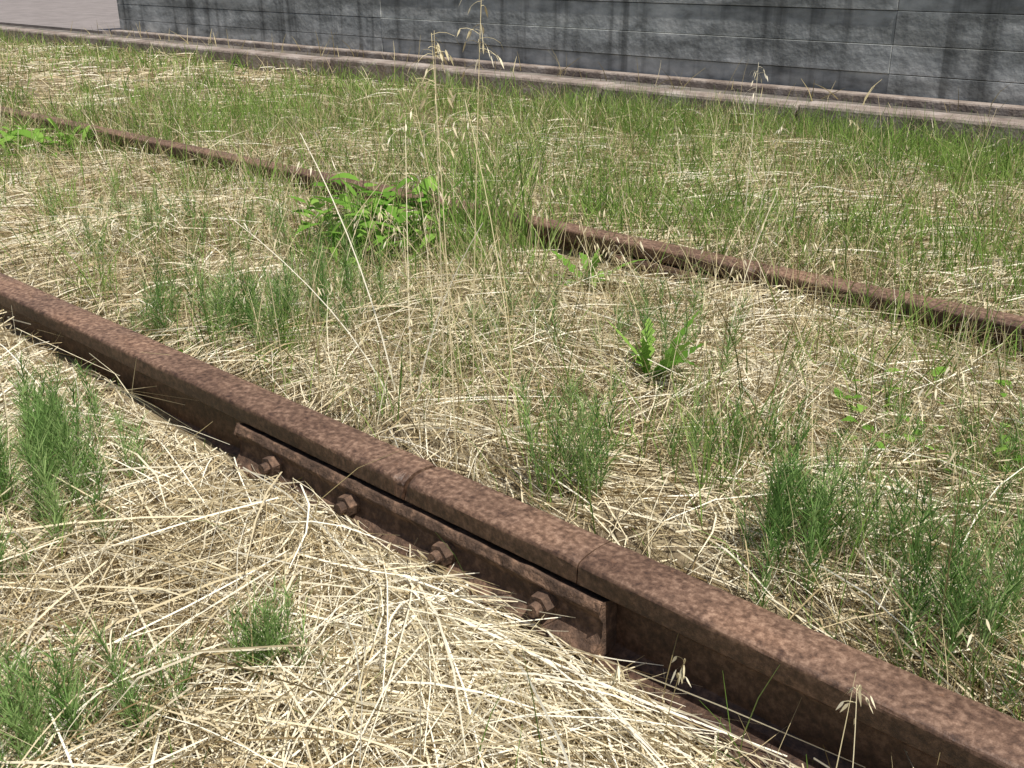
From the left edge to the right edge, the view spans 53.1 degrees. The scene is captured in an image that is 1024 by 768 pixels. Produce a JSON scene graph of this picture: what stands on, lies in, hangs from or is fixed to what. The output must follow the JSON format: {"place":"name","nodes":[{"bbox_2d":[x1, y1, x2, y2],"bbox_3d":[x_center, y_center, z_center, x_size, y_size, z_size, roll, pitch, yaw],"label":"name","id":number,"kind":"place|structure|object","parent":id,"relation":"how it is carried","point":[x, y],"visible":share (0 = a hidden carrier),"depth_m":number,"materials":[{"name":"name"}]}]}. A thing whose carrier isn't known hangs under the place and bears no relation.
{"place":"outdoors","nodes":[
{"label":"outdoors","id":0,"kind":"place"},
{"bbox_2d":[0,0,120,33],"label":"paved yard","id":1,"kind":"structure","parent":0,"point":[87,15],"depth_m":12.31,"materials":[{"name":"grey concrete"}]},
{"bbox_2d":[0,41,1023,767],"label":"ground","id":2,"kind":"structure","parent":0,"point":[604,511],"depth_m":1.32,"materials":[{"name":"beige plant"}]},
{"bbox_2d":[0,113,101,158],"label":"broadleaf weed","id":3,"kind":"object","parent":2,"relation":"on","point":[27,133],"visible":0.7,"depth_m":3.63,"materials":[{"name":"green plant"}]},
{"bbox_2d":[0,463,130,594],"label":"horsetail plant","id":4,"kind":"object","parent":2,"relation":"on","point":[55,496],"visible":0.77,"depth_m":1.31,"materials":[{"name":"green plant"}]},
{"bbox_2d":[0,609,145,767],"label":"horsetail plant","id":5,"kind":"object","parent":2,"relation":"on","point":[7,703],"visible":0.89,"depth_m":0.97,"materials":[{"name":"green plant"}]},
{"bbox_2d":[0,357,151,499],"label":"horsetail plant","id":6,"kind":"object","parent":2,"relation":"on","point":[94,404],"visible":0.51,"depth_m":1.51,"materials":[{"name":"green plant"}]},
{"bbox_2d":[0,349,168,548],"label":"horsetail plant","id":7,"kind":"object","parent":2,"relation":"on","point":[44,455],"visible":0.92,"depth_m":1.41,"materials":[{"name":"green plant"}]},
{"bbox_2d":[59,621,207,748],"bbox_3d":[-0.361,0.307,1.012,0.119,0.106,0.134,19,29,38],"label":"horsetail plant","id":8,"kind":"object","parent":2,"relation":"on","point":[128,711],"visible":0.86,"depth_m":1.02,"materials":[{"name":"green plant"}]},
{"bbox_2d":[41,172,266,267],"bbox_3d":[-0.908,-0.387,2.423,0.572,0.177,0.407,3,23,7],"label":"horsetail plant","id":9,"kind":"object","parent":2,"relation":"on","point":[145,217],"visible":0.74,"depth_m":2.49,"materials":[{"name":"green plant"}]},
{"bbox_2d":[173,343,206,352],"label":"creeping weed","id":10,"kind":"object","parent":2,"relation":"on","point":[187,348],"visible":0.1,"depth_m":1.87,"materials":[{"name":"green plant"}]},
{"bbox_2d":[122,246,261,341],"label":"horsetail plant","id":11,"kind":"object","parent":2,"relation":"on","point":[158,294],"visible":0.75,"depth_m":1.94,"materials":[{"name":"green plant"}]},
{"bbox_2d":[183,132,321,206],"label":"grass tuft","id":12,"kind":"object","parent":2,"relation":"on","point":[249,173],"visible":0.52,"depth_m":3.04,"materials":[{"name":"green plant"}]},
{"bbox_2d":[213,574,337,681],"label":"horsetail plant","id":13,"kind":"object","parent":2,"relation":"on","point":[267,633],"visible":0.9,"depth_m":1.07,"materials":[{"name":"green plant"}]},
{"bbox_2d":[193,250,361,352],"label":"horsetail plant","id":14,"kind":"object","parent":2,"relation":"on","point":[275,292],"visible":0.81,"depth_m":1.85,"materials":[{"name":"green plant"}]},
{"bbox_2d":[222,184,386,262],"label":"horsetail plant","id":15,"kind":"object","parent":2,"relation":"on","point":[283,228],"visible":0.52,"depth_m":2.34,"materials":[{"name":"green plant"}]},
{"bbox_2d":[268,228,406,337],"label":"horsetail plant","id":16,"kind":"object","parent":2,"relation":"on","point":[322,266],"visible":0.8,"depth_m":1.89,"materials":[{"name":"green plant"}]},
{"bbox_2d":[229,120,482,405],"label":"wild oat grass","id":17,"kind":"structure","parent":2,"relation":"on","point":[249,231],"depth_m":1.57,"materials":[{"name":"plant"}]},
{"bbox_2d":[265,157,488,282],"bbox_3d":[-0.307,-0.401,2.417,0.516,0.267,0.626,-8,24,-17],"label":"broadleaf weed","id":18,"kind":"object","parent":2,"relation":"on","point":[341,200],"visible":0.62,"depth_m":2.36,"materials":[{"name":"green plant"}]},
{"bbox_2d":[399,0,503,479],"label":"wild oat grass","id":19,"kind":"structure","parent":2,"relation":"on","point":[436,47],"depth_m":1.31,"materials":[{"name":"beige plant"}]},
{"bbox_2d":[378,100,565,429],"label":"wild oat grass","id":20,"kind":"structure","parent":2,"relation":"on","point":[382,229],"depth_m":1.51,"materials":[{"name":"beige plant"}]},
{"bbox_2d":[365,113,600,266],"bbox_3d":[-0.087,-0.464,2.427,0.530,0.356,0.492,19,29,38],"label":"grass tuft","id":21,"kind":"object","parent":2,"relation":"on","point":[522,212],"visible":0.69,"depth_m":2.42,"materials":[{"name":"green plant"}]},
{"bbox_2d":[412,171,564,289],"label":"grass tuft","id":22,"kind":"object","parent":2,"relation":"on","point":[483,253],"visible":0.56,"depth_m":2.16,"materials":[{"name":"green plant"}]},
{"bbox_2d":[405,269,576,359],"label":"horsetail plant","id":23,"kind":"object","parent":2,"relation":"on","point":[532,308],"visible":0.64,"depth_m":1.81,"materials":[{"name":"green plant"}]},
{"bbox_2d":[0,37,1023,767],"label":"dry straw","id":24,"kind":"object","parent":2,"relation":"on","point":[148,489],"visible":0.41,"depth_m":1.32,"materials":[{"name":"beige plant"}]},
{"bbox_2d":[0,273,1023,767],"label":"railway rail","id":25,"kind":"object","parent":2,"relation":"on","point":[624,605],"visible":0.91,"depth_m":1.12,"materials":[{"name":"metal"}]},
{"bbox_2d":[0,27,1023,767],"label":"green grass","id":26,"kind":"structure","parent":2,"relation":"on","point":[948,151],"depth_m":2.87,"materials":[{"name":"green plant"}]},
{"bbox_2d":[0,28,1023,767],"bbox_3d":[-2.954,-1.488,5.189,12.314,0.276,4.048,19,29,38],"label":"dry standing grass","id":27,"kind":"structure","parent":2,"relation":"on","point":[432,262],"depth_m":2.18,"materials":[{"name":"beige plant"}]},
{"bbox_2d":[0,26,1023,155],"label":"concrete kerb","id":28,"kind":"structure","parent":2,"relation":"on","point":[387,69],"depth_m":5.00,"materials":[{"name":"grey concrete"}]},
{"bbox_2d":[111,30,1023,117],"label":"plinth","id":29,"kind":"structure","parent":28,"relation":"on","point":[939,104],"depth_m":5.58,"materials":[{"name":"concrete"}]},
{"bbox_2d":[119,19,383,51],"bbox_3d":[-2.135,-2.807,8.296,3.598,0.167,0.281,19,29,38],"label":"board course","id":30,"kind":"object","parent":29,"relation":"on","point":[310,39],"visible":0.28,"depth_m":7.96,"materials":[{"name":"concrete"}]},
{"bbox_2d":[117,4,381,37],"bbox_3d":[-2.135,-2.945,8.238,3.598,0.127,0.281,19,29,38],"label":"board course","id":31,"kind":"object","parent":30,"relation":"on","point":[341,25],"visible":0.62,"depth_m":7.91,"materials":[{"name":"concrete"}]},
{"bbox_2d":[117,0,381,17],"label":"board course","id":32,"kind":"object","parent":31,"relation":"on","point":[366,8],"visible":0.72,"depth_m":7.63,"materials":[{"name":"concrete"}]},
{"bbox_2d":[383,38,888,93],"bbox_3d":[0.535,-1.882,6.064,3.598,0.167,0.274,19,29,38],"label":"board course","id":33,"kind":"object","parent":29,"relation":"on","point":[855,81],"visible":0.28,"depth_m":5.63,"materials":[{"name":"concrete"}]},
{"bbox_2d":[381,18,892,73],"bbox_3d":[0.532,-2.020,6.003,3.598,0.127,0.283,19,29,38],"label":"board course","id":34,"kind":"object","parent":33,"relation":"on","point":[857,57],"visible":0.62,"depth_m":5.58,"materials":[{"name":"concrete"}]},
{"bbox_2d":[381,0,900,44],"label":"board course","id":35,"kind":"object","parent":34,"relation":"on","point":[847,25],"visible":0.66,"depth_m":5.50,"materials":[{"name":"concrete"}]},
{"bbox_2d":[581,0,898,9],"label":"board course","id":36,"kind":"object","parent":35,"relation":"on","point":[870,4],"visible":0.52,"depth_m":5.00,"materials":[{"name":"concrete"}]},
{"bbox_2d":[886,74,1023,105],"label":"board course","id":37,"kind":"object","parent":29,"relation":"on","point":[949,88],"visible":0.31,"depth_m":4.63,"materials":[{"name":"concrete"}]},
{"bbox_2d":[889,45,1023,82],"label":"board course","id":38,"kind":"object","parent":37,"relation":"on","point":[981,64],"visible":0.76,"depth_m":4.59,"materials":[{"name":"concrete"}]},
{"bbox_2d":[893,11,1023,51],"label":"board course","id":39,"kind":"object","parent":38,"relation":"on","point":[992,31],"visible":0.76,"depth_m":4.55,"materials":[{"name":"concrete"}]},
{"bbox_2d":[898,0,1023,13],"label":"board course","id":40,"kind":"object","parent":39,"relation":"on","point":[995,6],"visible":1,"depth_m":4.51,"materials":[{"name":"concrete"}]},
{"bbox_2d":[0,25,1023,119],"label":"drain channel","id":41,"kind":"object","parent":2,"relation":"on","point":[614,81],"visible":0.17,"depth_m":5.72,"materials":[{"name":"concrete"}]},
{"bbox_2d":[70,21,1009,116],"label":"wall foot weeds","id":42,"kind":"object","parent":41,"relation":"on","point":[560,71],"depth_m":5.79,"materials":[{"name":"green plant"}]},
{"bbox_2d":[1,106,1023,360],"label":"railway rail","id":43,"kind":"object","parent":2,"relation":"on","point":[651,248],"visible":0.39,"depth_m":2.29,"materials":[{"name":"metal"}]},
{"bbox_2d":[62,80,1023,695],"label":"dry tall grass","id":44,"kind":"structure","parent":2,"relation":"on","point":[584,228],"depth_m":1.77,"materials":[{"name":"beige plant"}]},
{"bbox_2d":[502,363,632,505],"bbox_3d":[0.082,0.058,1.337,0.173,0.186,0.145,19,29,38],"label":"horsetail plant","id":45,"kind":"object","parent":2,"relation":"on","point":[596,451],"visible":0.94,"depth_m":1.33,"materials":[{"name":"green plant"}]},
{"bbox_2d":[547,249,644,287],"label":"dandelion plant","id":46,"kind":"object","parent":2,"relation":"on","point":[585,258],"visible":0.44,"depth_m":2.17,"materials":[{"name":"green plant"}]},
{"bbox_2d":[346,591,875,767],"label":"wild oat grass","id":47,"kind":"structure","parent":2,"relation":"on","point":[679,677],"depth_m":0.94,"materials":[{"name":"beige plant"}]},
{"bbox_2d":[607,308,708,378],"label":"dandelion plant","id":48,"kind":"object","parent":2,"relation":"on","point":[647,350],"visible":0.81,"depth_m":1.67,"materials":[{"name":"green plant"}]},
{"bbox_2d":[590,268,767,378],"bbox_3d":[0.284,-0.118,1.789,0.289,0.142,0.380,3,23,6],"label":"horsetail plant","id":49,"kind":"object","parent":2,"relation":"on","point":[665,324],"visible":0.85,"depth_m":1.75,"materials":[{"name":"green plant"}]},
{"bbox_2d":[649,380,824,477],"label":"horsetail plant","id":50,"kind":"object","parent":2,"relation":"on","point":[673,445],"visible":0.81,"depth_m":1.39,"materials":[{"name":"green plant"}]},
{"bbox_2d":[741,62,789,230],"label":"wild oat grass","id":51,"kind":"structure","parent":2,"relation":"on","point":[782,128],"depth_m":2.39,"materials":[{"name":"plant"}]},
{"bbox_2d":[736,197,917,297],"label":"grass tuft","id":52,"kind":"object","parent":2,"relation":"on","point":[845,239],"visible":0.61,"depth_m":2.26,"materials":[{"name":"green plant"}]},
{"bbox_2d":[725,415,945,607],"bbox_3d":[0.337,0.143,1.168,0.211,0.201,0.224,-5,23,-12],"label":"horsetail plant","id":53,"kind":"object","parent":2,"relation":"on","point":[778,487],"visible":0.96,"depth_m":1.15,"materials":[{"name":"green plant"}]},
{"bbox_2d":[758,238,1023,391],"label":"grass tuft","id":54,"kind":"object","parent":2,"relation":"on","point":[936,336],"visible":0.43,"depth_m":1.82,"materials":[{"name":"green plant"}]},
{"bbox_2d":[794,420,1013,581],"bbox_3d":[0.447,0.145,1.194,0.289,0.135,0.238,19,29,38],"label":"horsetail plant","id":55,"kind":"object","parent":2,"relation":"on","point":[904,510],"visible":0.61,"depth_m":1.16,"materials":[{"name":"green plant"}]},
{"bbox_2d":[832,366,1023,486],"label":"creeping weed","id":56,"kind":"object","parent":2,"relation":"on","point":[837,392],"visible":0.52,"depth_m":1.46,"materials":[{"name":"green plant"}]},
{"bbox_2d":[856,384,1023,495],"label":"horsetail plant","id":57,"kind":"object","parent":2,"relation":"on","point":[1013,439],"visible":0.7,"depth_m":1.37,"materials":[{"name":"green plant"}]},
{"bbox_2d":[860,462,1023,713],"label":"horsetail plant","id":58,"kind":"object","parent":2,"relation":"on","point":[1015,583],"visible":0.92,"depth_m":1.03,"materials":[{"name":"green plant"}]},
{"bbox_2d":[946,444,1023,549],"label":"horsetail plant","id":59,"kind":"object","parent":2,"relation":"on","point":[989,504],"visible":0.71,"depth_m":1.20,"materials":[{"name":"green plant"}]}
]}

